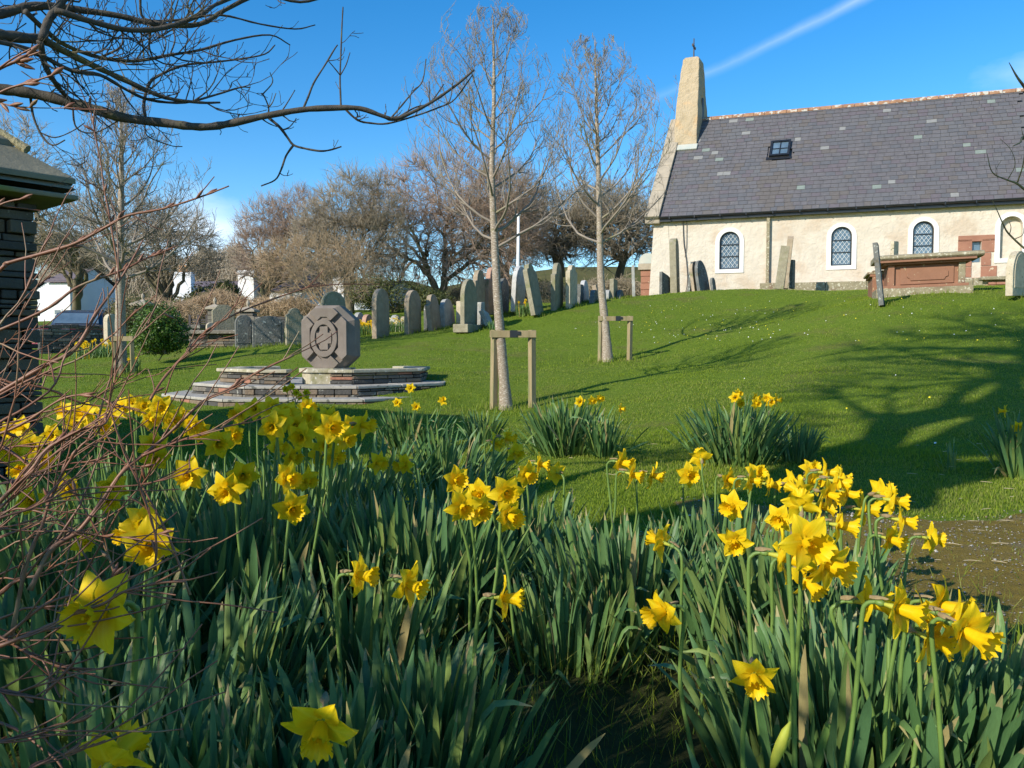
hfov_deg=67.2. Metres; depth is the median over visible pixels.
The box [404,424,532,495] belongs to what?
daffodil clump
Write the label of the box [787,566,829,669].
daffodil
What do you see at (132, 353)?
tree stakes
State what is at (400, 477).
daffodil clump
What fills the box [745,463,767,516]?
daffodil
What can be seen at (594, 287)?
headstone
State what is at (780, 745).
daffodil bud
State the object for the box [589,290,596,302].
headstone
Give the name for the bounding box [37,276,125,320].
cottage
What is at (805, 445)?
daffodil clump
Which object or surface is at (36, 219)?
bare tree
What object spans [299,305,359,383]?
carved monument
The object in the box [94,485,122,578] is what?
daffodil
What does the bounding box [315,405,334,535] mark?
daffodil
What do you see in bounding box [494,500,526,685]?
daffodil
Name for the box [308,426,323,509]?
daffodil
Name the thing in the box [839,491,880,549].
daffodil
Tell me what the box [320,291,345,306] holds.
headstone
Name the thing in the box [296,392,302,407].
daffodil
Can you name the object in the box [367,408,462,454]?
daffodil clump
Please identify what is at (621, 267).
bare tree
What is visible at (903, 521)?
daffodil
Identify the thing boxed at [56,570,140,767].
daffodil
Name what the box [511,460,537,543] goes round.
daffodil
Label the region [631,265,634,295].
headstone
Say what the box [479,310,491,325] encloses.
headstone
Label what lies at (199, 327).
stone wall
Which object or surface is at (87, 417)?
daffodil
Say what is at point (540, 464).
daffodil
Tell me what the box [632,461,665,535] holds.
daffodil
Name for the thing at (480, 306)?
headstone
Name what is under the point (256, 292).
cottage
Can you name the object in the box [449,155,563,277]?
bare tree
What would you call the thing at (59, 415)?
daffodil
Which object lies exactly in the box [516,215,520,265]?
flagpole
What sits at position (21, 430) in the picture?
daffodil
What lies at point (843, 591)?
daffodil clump
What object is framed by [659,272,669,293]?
headstone
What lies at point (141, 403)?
daffodil
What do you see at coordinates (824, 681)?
daffodil clump
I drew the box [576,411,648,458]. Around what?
daffodil clump
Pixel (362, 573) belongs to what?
daffodil
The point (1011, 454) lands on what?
daffodil clump
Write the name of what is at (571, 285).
headstone
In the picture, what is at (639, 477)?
daffodil
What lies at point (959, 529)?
dry twigs
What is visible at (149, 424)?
daffodil
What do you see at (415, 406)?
daffodil
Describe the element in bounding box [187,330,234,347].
slab tomb
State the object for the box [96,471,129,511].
daffodil
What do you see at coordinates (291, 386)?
daffodil
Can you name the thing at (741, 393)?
daffodil
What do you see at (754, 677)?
daffodil
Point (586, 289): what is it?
headstone
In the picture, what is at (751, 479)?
daffodil
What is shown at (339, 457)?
daffodil
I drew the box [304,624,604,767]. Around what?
daffodil clump
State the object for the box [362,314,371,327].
headstone
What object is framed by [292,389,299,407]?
daffodil
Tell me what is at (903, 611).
daffodil
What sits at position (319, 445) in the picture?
daffodil
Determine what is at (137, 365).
daffodil patch
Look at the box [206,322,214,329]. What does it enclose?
headstone
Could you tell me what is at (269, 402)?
daffodil
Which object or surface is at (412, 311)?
headstone
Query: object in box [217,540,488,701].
daffodil clump
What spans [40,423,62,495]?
daffodil
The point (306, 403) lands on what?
daffodil
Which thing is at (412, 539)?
daffodil clump
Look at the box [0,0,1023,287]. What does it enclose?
sky
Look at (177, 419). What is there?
daffodil
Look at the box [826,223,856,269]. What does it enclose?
window
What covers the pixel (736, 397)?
daffodil
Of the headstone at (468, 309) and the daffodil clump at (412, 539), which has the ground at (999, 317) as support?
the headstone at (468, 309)
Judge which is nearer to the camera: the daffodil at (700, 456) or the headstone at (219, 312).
the daffodil at (700, 456)
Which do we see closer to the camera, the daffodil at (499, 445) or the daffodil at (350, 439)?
the daffodil at (350, 439)
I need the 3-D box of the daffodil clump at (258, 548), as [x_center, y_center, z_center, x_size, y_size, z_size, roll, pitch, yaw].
[-0.822,0.530,2.271,0.760,0.452,0.902,2,3,33]
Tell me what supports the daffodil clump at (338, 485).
on the flower bed soil
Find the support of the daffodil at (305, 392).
on the ground at (999, 317)
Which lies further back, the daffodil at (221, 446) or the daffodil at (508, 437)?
the daffodil at (508, 437)
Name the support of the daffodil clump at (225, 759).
on the flower bed soil
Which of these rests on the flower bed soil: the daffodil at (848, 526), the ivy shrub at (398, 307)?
the daffodil at (848, 526)
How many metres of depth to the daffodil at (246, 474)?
2.21 m
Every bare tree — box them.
[0,0,474,187]
[0,99,81,267]
[31,203,116,309]
[67,177,233,301]
[224,179,336,297]
[276,156,421,312]
[338,130,553,303]
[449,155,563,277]
[468,176,653,276]
[558,174,653,279]
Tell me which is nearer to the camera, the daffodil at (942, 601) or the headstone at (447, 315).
the daffodil at (942, 601)
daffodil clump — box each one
[0,443,235,551]
[0,479,211,644]
[0,486,83,564]
[0,546,235,755]
[0,626,316,767]
[8,563,349,746]
[18,664,403,767]
[42,483,362,659]
[85,449,431,558]
[138,630,480,767]
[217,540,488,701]
[230,429,450,502]
[262,484,556,644]
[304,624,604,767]
[341,461,574,563]
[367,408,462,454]
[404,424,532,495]
[432,488,614,606]
[457,408,513,445]
[481,562,663,688]
[500,507,757,670]
[502,395,621,458]
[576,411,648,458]
[610,514,951,679]
[617,493,788,604]
[644,591,1023,767]
[667,395,805,467]
[685,740,835,767]
[743,569,951,676]
[769,423,830,463]
[819,599,1023,767]
[934,442,956,471]
[967,406,1023,479]
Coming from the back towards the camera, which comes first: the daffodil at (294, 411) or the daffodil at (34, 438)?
the daffodil at (294, 411)
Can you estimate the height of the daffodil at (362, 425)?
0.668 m
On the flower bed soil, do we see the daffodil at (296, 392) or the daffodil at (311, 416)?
the daffodil at (311, 416)
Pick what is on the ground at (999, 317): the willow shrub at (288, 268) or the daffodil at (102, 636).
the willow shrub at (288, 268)
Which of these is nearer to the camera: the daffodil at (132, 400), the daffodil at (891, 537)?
the daffodil at (891, 537)
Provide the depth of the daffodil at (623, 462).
2.58 m
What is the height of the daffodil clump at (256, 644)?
0.371 m
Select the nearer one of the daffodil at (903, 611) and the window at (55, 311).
the daffodil at (903, 611)
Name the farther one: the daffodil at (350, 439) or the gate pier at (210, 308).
the gate pier at (210, 308)
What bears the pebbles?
on the gravel path
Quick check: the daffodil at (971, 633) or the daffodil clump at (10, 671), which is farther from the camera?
the daffodil clump at (10, 671)
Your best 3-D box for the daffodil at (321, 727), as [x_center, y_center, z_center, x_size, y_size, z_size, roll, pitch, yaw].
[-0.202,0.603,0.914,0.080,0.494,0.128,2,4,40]
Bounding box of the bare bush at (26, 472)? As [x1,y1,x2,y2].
[0,44,371,767]
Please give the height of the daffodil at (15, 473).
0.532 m
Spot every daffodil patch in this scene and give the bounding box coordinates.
[65,339,111,359]
[122,356,140,373]
[359,319,371,335]
[390,316,403,331]
[486,321,494,329]
[512,299,530,316]
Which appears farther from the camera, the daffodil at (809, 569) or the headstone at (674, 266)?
the headstone at (674, 266)
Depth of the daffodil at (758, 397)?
5.81 m
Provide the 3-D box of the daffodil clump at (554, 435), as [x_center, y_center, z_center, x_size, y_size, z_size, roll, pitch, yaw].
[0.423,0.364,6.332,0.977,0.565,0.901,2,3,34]
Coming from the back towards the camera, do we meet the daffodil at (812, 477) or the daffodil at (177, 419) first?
the daffodil at (177, 419)
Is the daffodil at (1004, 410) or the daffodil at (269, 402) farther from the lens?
the daffodil at (1004, 410)
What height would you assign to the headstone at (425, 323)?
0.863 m
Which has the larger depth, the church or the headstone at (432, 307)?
the church
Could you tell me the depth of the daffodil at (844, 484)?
2.13 m
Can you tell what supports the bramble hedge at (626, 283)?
on the ground at (999, 317)
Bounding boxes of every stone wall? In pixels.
[37,324,102,353]
[180,325,205,340]
[249,316,304,327]
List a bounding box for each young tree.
[34,82,216,373]
[402,0,600,409]
[539,33,677,361]
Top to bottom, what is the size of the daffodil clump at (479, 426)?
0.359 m
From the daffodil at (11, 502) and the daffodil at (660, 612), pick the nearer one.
the daffodil at (660, 612)
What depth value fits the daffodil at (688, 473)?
2.72 m
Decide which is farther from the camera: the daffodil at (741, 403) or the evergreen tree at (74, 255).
the evergreen tree at (74, 255)
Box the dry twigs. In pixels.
[532,442,1013,562]
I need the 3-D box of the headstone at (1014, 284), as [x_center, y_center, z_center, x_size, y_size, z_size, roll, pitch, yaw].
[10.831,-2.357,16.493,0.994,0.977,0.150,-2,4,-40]
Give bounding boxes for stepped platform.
[161,366,444,406]
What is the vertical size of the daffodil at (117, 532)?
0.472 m
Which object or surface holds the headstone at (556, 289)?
on the ground at (999, 317)
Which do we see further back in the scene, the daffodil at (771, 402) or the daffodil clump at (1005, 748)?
the daffodil at (771, 402)
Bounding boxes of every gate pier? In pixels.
[129,293,153,328]
[205,297,216,322]
[236,300,259,316]
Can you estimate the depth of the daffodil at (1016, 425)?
5.25 m
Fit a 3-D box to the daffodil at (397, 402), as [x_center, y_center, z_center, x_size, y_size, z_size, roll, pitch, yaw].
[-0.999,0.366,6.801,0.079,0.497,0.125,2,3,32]
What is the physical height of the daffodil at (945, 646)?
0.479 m
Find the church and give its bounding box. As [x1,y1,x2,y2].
[638,39,1023,295]
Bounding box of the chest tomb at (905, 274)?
[870,250,984,298]
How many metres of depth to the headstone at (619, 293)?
26.60 m
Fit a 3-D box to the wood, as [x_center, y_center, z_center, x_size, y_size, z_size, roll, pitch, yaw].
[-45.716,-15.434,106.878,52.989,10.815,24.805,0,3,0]
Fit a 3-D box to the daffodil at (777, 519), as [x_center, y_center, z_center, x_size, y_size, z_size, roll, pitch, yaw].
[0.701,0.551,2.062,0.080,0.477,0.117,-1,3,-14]
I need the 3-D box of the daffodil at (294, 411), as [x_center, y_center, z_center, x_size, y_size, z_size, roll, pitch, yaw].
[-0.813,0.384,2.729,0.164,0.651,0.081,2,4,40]
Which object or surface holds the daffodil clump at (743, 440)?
on the ground at (999, 317)
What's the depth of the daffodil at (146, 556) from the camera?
1.27 m
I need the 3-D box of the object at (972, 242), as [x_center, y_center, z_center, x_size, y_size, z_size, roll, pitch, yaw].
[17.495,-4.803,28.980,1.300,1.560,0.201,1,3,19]
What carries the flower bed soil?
on the ground at (999, 317)
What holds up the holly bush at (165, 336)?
on the ground at (999, 317)
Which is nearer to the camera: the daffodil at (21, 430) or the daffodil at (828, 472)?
the daffodil at (828, 472)
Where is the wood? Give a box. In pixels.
[33,241,331,298]
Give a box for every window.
[53,308,61,317]
[715,228,743,272]
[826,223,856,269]
[907,217,938,253]
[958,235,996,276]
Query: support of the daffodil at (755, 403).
on the ground at (999, 317)
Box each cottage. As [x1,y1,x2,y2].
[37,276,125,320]
[44,268,115,320]
[172,265,237,302]
[238,266,344,308]
[333,279,424,309]
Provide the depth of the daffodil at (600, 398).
6.35 m
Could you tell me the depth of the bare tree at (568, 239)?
45.30 m
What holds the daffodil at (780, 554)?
on the flower bed soil
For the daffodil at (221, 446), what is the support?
on the flower bed soil
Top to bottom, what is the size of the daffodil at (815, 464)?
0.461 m
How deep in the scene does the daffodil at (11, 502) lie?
2.55 m
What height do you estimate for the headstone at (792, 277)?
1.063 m
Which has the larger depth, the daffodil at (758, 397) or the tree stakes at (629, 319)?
the tree stakes at (629, 319)
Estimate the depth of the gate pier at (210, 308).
24.25 m
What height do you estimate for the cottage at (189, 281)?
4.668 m
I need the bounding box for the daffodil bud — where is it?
[770,721,790,767]
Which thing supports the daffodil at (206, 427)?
on the flower bed soil
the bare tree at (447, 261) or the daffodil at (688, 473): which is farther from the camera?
the bare tree at (447, 261)
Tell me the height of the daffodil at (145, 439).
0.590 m
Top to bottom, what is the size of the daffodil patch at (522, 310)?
0.567 m
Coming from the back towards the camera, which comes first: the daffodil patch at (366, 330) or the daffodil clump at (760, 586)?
the daffodil patch at (366, 330)
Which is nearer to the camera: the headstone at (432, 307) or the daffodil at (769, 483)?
the daffodil at (769, 483)
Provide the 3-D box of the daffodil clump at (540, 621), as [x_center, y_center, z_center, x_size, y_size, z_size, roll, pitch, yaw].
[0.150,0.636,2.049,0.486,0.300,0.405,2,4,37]
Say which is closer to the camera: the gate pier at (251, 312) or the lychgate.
the lychgate
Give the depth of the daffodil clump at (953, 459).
5.45 m
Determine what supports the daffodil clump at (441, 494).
on the flower bed soil
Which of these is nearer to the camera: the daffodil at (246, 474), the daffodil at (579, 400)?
the daffodil at (246, 474)
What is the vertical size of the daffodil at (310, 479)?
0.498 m
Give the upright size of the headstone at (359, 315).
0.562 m
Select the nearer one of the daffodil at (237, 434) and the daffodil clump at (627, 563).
the daffodil clump at (627, 563)
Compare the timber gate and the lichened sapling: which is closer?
the lichened sapling
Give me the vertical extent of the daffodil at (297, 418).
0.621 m
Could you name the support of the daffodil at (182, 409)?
on the flower bed soil
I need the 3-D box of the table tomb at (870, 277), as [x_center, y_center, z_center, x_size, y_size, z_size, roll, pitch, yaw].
[9.797,-2.597,20.359,0.840,0.690,1.500,1,3,21]
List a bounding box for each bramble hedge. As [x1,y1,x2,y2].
[106,284,315,324]
[446,271,640,303]
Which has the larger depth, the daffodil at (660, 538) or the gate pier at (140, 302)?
the gate pier at (140, 302)
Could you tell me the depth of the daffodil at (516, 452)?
3.07 m
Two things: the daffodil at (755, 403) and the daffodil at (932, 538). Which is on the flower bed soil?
the daffodil at (932, 538)
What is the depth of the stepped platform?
11.41 m
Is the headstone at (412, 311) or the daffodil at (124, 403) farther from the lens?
the headstone at (412, 311)
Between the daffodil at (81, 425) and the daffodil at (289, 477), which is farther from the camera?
the daffodil at (81, 425)
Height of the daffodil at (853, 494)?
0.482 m
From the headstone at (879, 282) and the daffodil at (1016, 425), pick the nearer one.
the daffodil at (1016, 425)
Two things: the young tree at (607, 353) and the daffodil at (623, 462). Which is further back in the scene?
the young tree at (607, 353)
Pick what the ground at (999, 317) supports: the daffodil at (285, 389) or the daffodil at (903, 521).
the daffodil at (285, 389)
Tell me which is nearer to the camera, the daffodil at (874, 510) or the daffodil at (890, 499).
the daffodil at (890, 499)
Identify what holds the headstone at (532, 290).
on the ground at (999, 317)
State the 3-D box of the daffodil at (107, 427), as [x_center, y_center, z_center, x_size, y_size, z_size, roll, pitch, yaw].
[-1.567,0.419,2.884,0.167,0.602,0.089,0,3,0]
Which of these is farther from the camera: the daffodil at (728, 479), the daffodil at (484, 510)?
the daffodil at (728, 479)
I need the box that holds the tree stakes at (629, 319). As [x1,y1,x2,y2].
[598,316,632,361]
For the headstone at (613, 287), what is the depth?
26.30 m
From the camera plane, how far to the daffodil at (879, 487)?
2.10 m
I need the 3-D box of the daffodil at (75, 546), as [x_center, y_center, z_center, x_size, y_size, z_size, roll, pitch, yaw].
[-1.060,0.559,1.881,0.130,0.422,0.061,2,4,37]
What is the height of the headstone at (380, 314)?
1.398 m
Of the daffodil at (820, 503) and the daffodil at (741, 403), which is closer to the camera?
the daffodil at (820, 503)
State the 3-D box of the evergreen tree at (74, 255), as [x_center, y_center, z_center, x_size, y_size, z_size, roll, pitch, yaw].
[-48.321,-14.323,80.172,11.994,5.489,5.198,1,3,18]
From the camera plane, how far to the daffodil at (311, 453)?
2.89 m
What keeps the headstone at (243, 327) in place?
on the ground at (999, 317)
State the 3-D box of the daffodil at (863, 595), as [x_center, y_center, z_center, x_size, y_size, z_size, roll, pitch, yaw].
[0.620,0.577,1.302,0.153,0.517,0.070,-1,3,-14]
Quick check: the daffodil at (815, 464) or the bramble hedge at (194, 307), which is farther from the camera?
the bramble hedge at (194, 307)
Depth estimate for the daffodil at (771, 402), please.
5.83 m
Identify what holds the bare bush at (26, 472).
on the flower bed soil
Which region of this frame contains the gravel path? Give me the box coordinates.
[610,499,1023,632]
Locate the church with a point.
(835, 191)
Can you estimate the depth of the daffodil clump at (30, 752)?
1.28 m
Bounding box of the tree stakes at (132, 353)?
[111,336,134,375]
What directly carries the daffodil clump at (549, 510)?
on the flower bed soil
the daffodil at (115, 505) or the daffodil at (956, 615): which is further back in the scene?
the daffodil at (115, 505)
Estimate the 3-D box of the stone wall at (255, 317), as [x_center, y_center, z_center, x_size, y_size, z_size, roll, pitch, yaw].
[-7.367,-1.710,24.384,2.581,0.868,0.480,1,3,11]
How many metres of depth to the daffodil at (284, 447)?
2.56 m
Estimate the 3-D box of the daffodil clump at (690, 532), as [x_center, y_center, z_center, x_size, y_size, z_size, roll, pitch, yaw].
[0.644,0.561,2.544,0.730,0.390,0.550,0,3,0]
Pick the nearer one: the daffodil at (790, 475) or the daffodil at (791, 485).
the daffodil at (791, 485)
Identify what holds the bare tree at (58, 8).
on the ground at (999, 317)
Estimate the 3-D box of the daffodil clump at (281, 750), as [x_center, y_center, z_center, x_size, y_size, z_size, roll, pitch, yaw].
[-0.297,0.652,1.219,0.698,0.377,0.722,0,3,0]
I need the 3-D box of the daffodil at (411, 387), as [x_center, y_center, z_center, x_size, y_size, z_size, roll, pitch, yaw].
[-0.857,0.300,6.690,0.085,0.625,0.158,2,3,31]
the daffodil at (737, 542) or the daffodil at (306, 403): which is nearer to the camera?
the daffodil at (737, 542)
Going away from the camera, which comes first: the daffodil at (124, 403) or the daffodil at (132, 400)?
the daffodil at (124, 403)
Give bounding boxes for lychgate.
[0,128,77,479]
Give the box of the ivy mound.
[168,279,248,314]
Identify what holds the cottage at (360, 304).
on the ground at (999, 317)
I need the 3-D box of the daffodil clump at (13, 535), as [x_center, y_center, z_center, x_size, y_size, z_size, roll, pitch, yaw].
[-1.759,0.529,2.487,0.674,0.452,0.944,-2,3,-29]
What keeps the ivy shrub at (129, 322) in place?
on the ground at (999, 317)
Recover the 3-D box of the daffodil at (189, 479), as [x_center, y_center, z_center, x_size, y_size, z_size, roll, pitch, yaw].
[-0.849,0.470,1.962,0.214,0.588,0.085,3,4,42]
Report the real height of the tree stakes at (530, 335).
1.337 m
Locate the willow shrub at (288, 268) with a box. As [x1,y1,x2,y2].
[246,223,383,309]
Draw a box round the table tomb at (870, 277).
[863,270,883,297]
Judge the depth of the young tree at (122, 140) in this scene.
15.78 m
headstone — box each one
[103,314,114,344]
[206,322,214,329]
[212,305,234,329]
[235,315,251,348]
[252,316,284,347]
[285,308,302,345]
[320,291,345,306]
[355,312,363,326]
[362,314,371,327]
[372,289,389,338]
[404,290,420,334]
[424,306,427,329]
[425,294,440,330]
[440,299,454,327]
[453,279,483,332]
[456,301,459,323]
[473,270,484,301]
[477,302,484,324]
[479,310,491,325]
[485,267,493,314]
[501,278,508,312]
[510,266,525,311]
[523,263,543,315]
[551,263,562,310]
[566,265,576,307]
[577,284,583,302]
[580,280,588,301]
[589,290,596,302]
[592,285,598,300]
[606,290,609,298]
[610,279,617,298]
[616,290,623,298]
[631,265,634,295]
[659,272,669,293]
[669,238,679,292]
[687,262,694,291]
[689,261,696,290]
[695,260,709,290]
[710,278,715,290]
[775,245,789,289]
[784,236,793,288]
[789,260,794,288]
[872,242,884,305]
[890,241,898,254]
[1005,251,1023,295]
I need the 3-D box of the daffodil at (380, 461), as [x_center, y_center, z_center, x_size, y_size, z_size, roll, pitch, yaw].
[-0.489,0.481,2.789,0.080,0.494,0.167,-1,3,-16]
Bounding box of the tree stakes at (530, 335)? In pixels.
[490,330,535,409]
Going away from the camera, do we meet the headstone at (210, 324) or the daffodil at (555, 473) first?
the daffodil at (555, 473)
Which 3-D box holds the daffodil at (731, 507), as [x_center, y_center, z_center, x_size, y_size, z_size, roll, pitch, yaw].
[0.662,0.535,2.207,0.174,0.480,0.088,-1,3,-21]
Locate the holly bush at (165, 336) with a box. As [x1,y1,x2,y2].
[128,299,192,360]
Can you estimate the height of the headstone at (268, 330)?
0.833 m
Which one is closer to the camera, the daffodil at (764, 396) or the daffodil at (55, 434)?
the daffodil at (55, 434)
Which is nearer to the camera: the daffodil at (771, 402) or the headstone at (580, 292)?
the daffodil at (771, 402)
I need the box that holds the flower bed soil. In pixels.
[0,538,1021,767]
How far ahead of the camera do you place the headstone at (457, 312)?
22.34 m
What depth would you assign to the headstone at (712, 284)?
28.47 m
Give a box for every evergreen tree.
[32,227,99,267]
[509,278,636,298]
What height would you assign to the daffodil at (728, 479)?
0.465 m
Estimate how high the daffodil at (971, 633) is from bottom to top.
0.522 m
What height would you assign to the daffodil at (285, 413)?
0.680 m
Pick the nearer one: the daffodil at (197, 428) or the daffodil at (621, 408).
the daffodil at (197, 428)
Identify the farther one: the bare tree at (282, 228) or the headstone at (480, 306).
the bare tree at (282, 228)
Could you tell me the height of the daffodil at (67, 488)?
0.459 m
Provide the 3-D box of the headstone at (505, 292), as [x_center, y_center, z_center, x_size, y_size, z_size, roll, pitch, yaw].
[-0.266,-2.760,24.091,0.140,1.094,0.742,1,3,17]
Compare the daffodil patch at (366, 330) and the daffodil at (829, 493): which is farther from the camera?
the daffodil patch at (366, 330)
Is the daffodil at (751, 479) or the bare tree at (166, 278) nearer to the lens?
the daffodil at (751, 479)
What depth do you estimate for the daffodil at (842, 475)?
2.67 m
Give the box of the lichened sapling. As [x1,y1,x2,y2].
[987,63,1023,248]
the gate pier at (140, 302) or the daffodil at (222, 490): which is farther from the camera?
the gate pier at (140, 302)
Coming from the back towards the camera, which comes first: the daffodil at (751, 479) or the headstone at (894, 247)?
the headstone at (894, 247)
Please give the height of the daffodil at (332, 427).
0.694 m
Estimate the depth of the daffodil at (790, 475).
2.57 m
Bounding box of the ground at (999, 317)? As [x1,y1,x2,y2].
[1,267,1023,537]
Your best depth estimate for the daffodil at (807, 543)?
1.13 m
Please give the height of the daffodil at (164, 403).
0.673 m
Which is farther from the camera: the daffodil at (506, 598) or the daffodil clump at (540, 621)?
the daffodil clump at (540, 621)
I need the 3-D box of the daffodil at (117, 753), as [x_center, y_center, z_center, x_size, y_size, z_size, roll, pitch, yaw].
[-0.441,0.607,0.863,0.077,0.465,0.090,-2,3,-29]
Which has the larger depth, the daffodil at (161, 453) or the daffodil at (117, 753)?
the daffodil at (161, 453)
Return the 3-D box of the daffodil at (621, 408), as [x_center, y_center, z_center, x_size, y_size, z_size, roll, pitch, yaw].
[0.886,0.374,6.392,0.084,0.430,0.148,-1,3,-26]
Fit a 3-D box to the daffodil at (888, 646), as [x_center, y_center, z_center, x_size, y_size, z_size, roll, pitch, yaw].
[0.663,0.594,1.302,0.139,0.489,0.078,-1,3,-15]
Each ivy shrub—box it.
[103,294,153,332]
[345,274,454,313]
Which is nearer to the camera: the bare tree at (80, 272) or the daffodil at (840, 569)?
the daffodil at (840, 569)
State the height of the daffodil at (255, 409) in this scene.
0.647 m
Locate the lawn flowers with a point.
(807, 334)
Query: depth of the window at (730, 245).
31.85 m
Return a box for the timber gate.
[188,315,207,329]
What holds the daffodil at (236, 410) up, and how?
on the flower bed soil
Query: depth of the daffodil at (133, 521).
1.66 m
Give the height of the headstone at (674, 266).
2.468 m
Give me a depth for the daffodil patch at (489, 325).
20.43 m
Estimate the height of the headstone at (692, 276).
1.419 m
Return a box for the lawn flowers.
[582,298,1019,443]
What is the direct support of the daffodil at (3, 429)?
on the ground at (999, 317)
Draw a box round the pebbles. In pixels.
[617,496,1023,622]
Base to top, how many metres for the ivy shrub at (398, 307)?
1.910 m
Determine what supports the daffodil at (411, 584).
on the flower bed soil
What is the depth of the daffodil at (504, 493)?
1.80 m
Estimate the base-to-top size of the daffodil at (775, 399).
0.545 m
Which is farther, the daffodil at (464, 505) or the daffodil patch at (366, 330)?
the daffodil patch at (366, 330)
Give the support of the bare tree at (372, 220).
on the ground at (999, 317)
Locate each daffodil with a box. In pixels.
[0,422,15,489]
[0,435,53,622]
[1,438,12,517]
[5,457,30,532]
[9,415,42,505]
[13,430,46,563]
[14,486,66,602]
[33,450,58,492]
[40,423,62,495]
[53,473,78,569]
[55,402,79,458]
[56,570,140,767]
[61,532,94,658]
[62,413,94,489]
[73,400,114,514]
[79,718,151,767]
[84,404,109,480]
[93,418,113,522]
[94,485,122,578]
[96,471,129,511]
[103,405,121,466]
[111,523,148,618]
[114,396,139,471]
[118,502,167,636]
[120,515,179,674]
[126,394,142,458]
[133,396,150,434]
[137,429,167,513]
[139,445,172,501]
[140,411,160,499]
[146,395,175,503]
[159,409,184,499]
[171,456,208,626]
[174,405,189,488]
[178,414,203,460]
[194,419,210,489]
[201,426,234,554]
[207,471,252,630]
[224,421,243,504]
[226,461,261,529]
[227,402,256,485]
[245,397,263,491]
[257,395,280,519]
[257,409,292,550]
[261,438,289,488]
[267,405,294,527]
[271,401,301,513]
[272,489,310,638]
[273,460,303,605]
[280,443,310,547]
[281,691,358,767]
[282,385,289,402]
[287,382,296,404]
[287,413,307,532]
[287,420,317,532]
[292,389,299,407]
[292,397,317,448]
[294,465,318,535]
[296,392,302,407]
[301,405,323,522]
[303,389,310,395]
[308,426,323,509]
[308,442,325,500]
[311,411,349,568]
[313,433,333,506]
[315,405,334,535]
[318,443,346,533]
[323,424,356,604]
[334,552,379,689]
[336,415,356,476]
[347,410,377,532]
[367,450,388,509]
[383,560,430,720]
[392,398,402,409]
[392,453,420,511]
[405,383,415,413]
[411,402,420,427]
[437,396,446,418]
[443,465,468,552]
[443,487,481,640]
[468,477,504,566]
[469,493,494,663]
[472,575,525,738]
[484,432,504,485]
[486,476,524,689]
[489,427,517,485]
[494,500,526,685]
[504,441,525,479]
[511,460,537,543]
[525,453,551,505]
[546,461,565,510]
[574,395,585,416]
[588,396,596,409]
[594,393,604,420]
[606,448,634,518]
[609,460,646,539]
[613,404,625,449]
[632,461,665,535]
[639,589,695,758]
[644,524,683,709]
[676,461,699,528]
[689,447,712,509]
[698,528,753,714]
[714,467,741,525]
[718,489,751,593]
[722,392,740,458]
[728,389,743,424]
[729,656,779,767]
[731,466,762,591]
[735,399,744,407]
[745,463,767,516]
[745,471,781,526]
[746,528,806,767]
[748,392,760,399]
[750,397,761,420]
[760,393,771,411]
[763,393,782,431]
[763,395,774,421]
[764,504,791,551]
[769,558,819,653]
[771,469,801,539]
[778,514,837,767]
[781,487,821,628]
[783,477,814,520]
[785,542,858,767]
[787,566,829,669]
[798,459,821,473]
[803,457,836,518]
[803,466,825,495]
[806,503,860,635]
[808,478,844,584]
[812,464,852,493]
[812,488,837,519]
[824,465,852,529]
[825,481,862,532]
[829,575,894,761]
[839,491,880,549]
[844,578,931,767]
[857,478,898,556]
[867,481,910,569]
[867,522,909,589]
[874,500,919,640]
[882,612,957,762]
[886,590,945,755]
[897,575,977,767]
[903,521,946,587]
[910,589,985,767]
[929,601,1005,767]
[995,421,1021,472]
[998,405,1014,433]
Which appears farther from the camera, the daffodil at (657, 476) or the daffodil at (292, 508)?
the daffodil at (657, 476)
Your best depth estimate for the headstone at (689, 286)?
28.76 m
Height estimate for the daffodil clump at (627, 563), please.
0.410 m
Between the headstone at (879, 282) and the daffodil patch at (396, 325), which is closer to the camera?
the headstone at (879, 282)
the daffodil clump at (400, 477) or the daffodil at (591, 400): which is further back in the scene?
the daffodil at (591, 400)
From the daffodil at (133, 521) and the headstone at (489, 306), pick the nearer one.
the daffodil at (133, 521)
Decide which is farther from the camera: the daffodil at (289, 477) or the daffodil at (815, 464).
the daffodil at (815, 464)
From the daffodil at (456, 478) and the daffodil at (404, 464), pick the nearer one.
the daffodil at (456, 478)

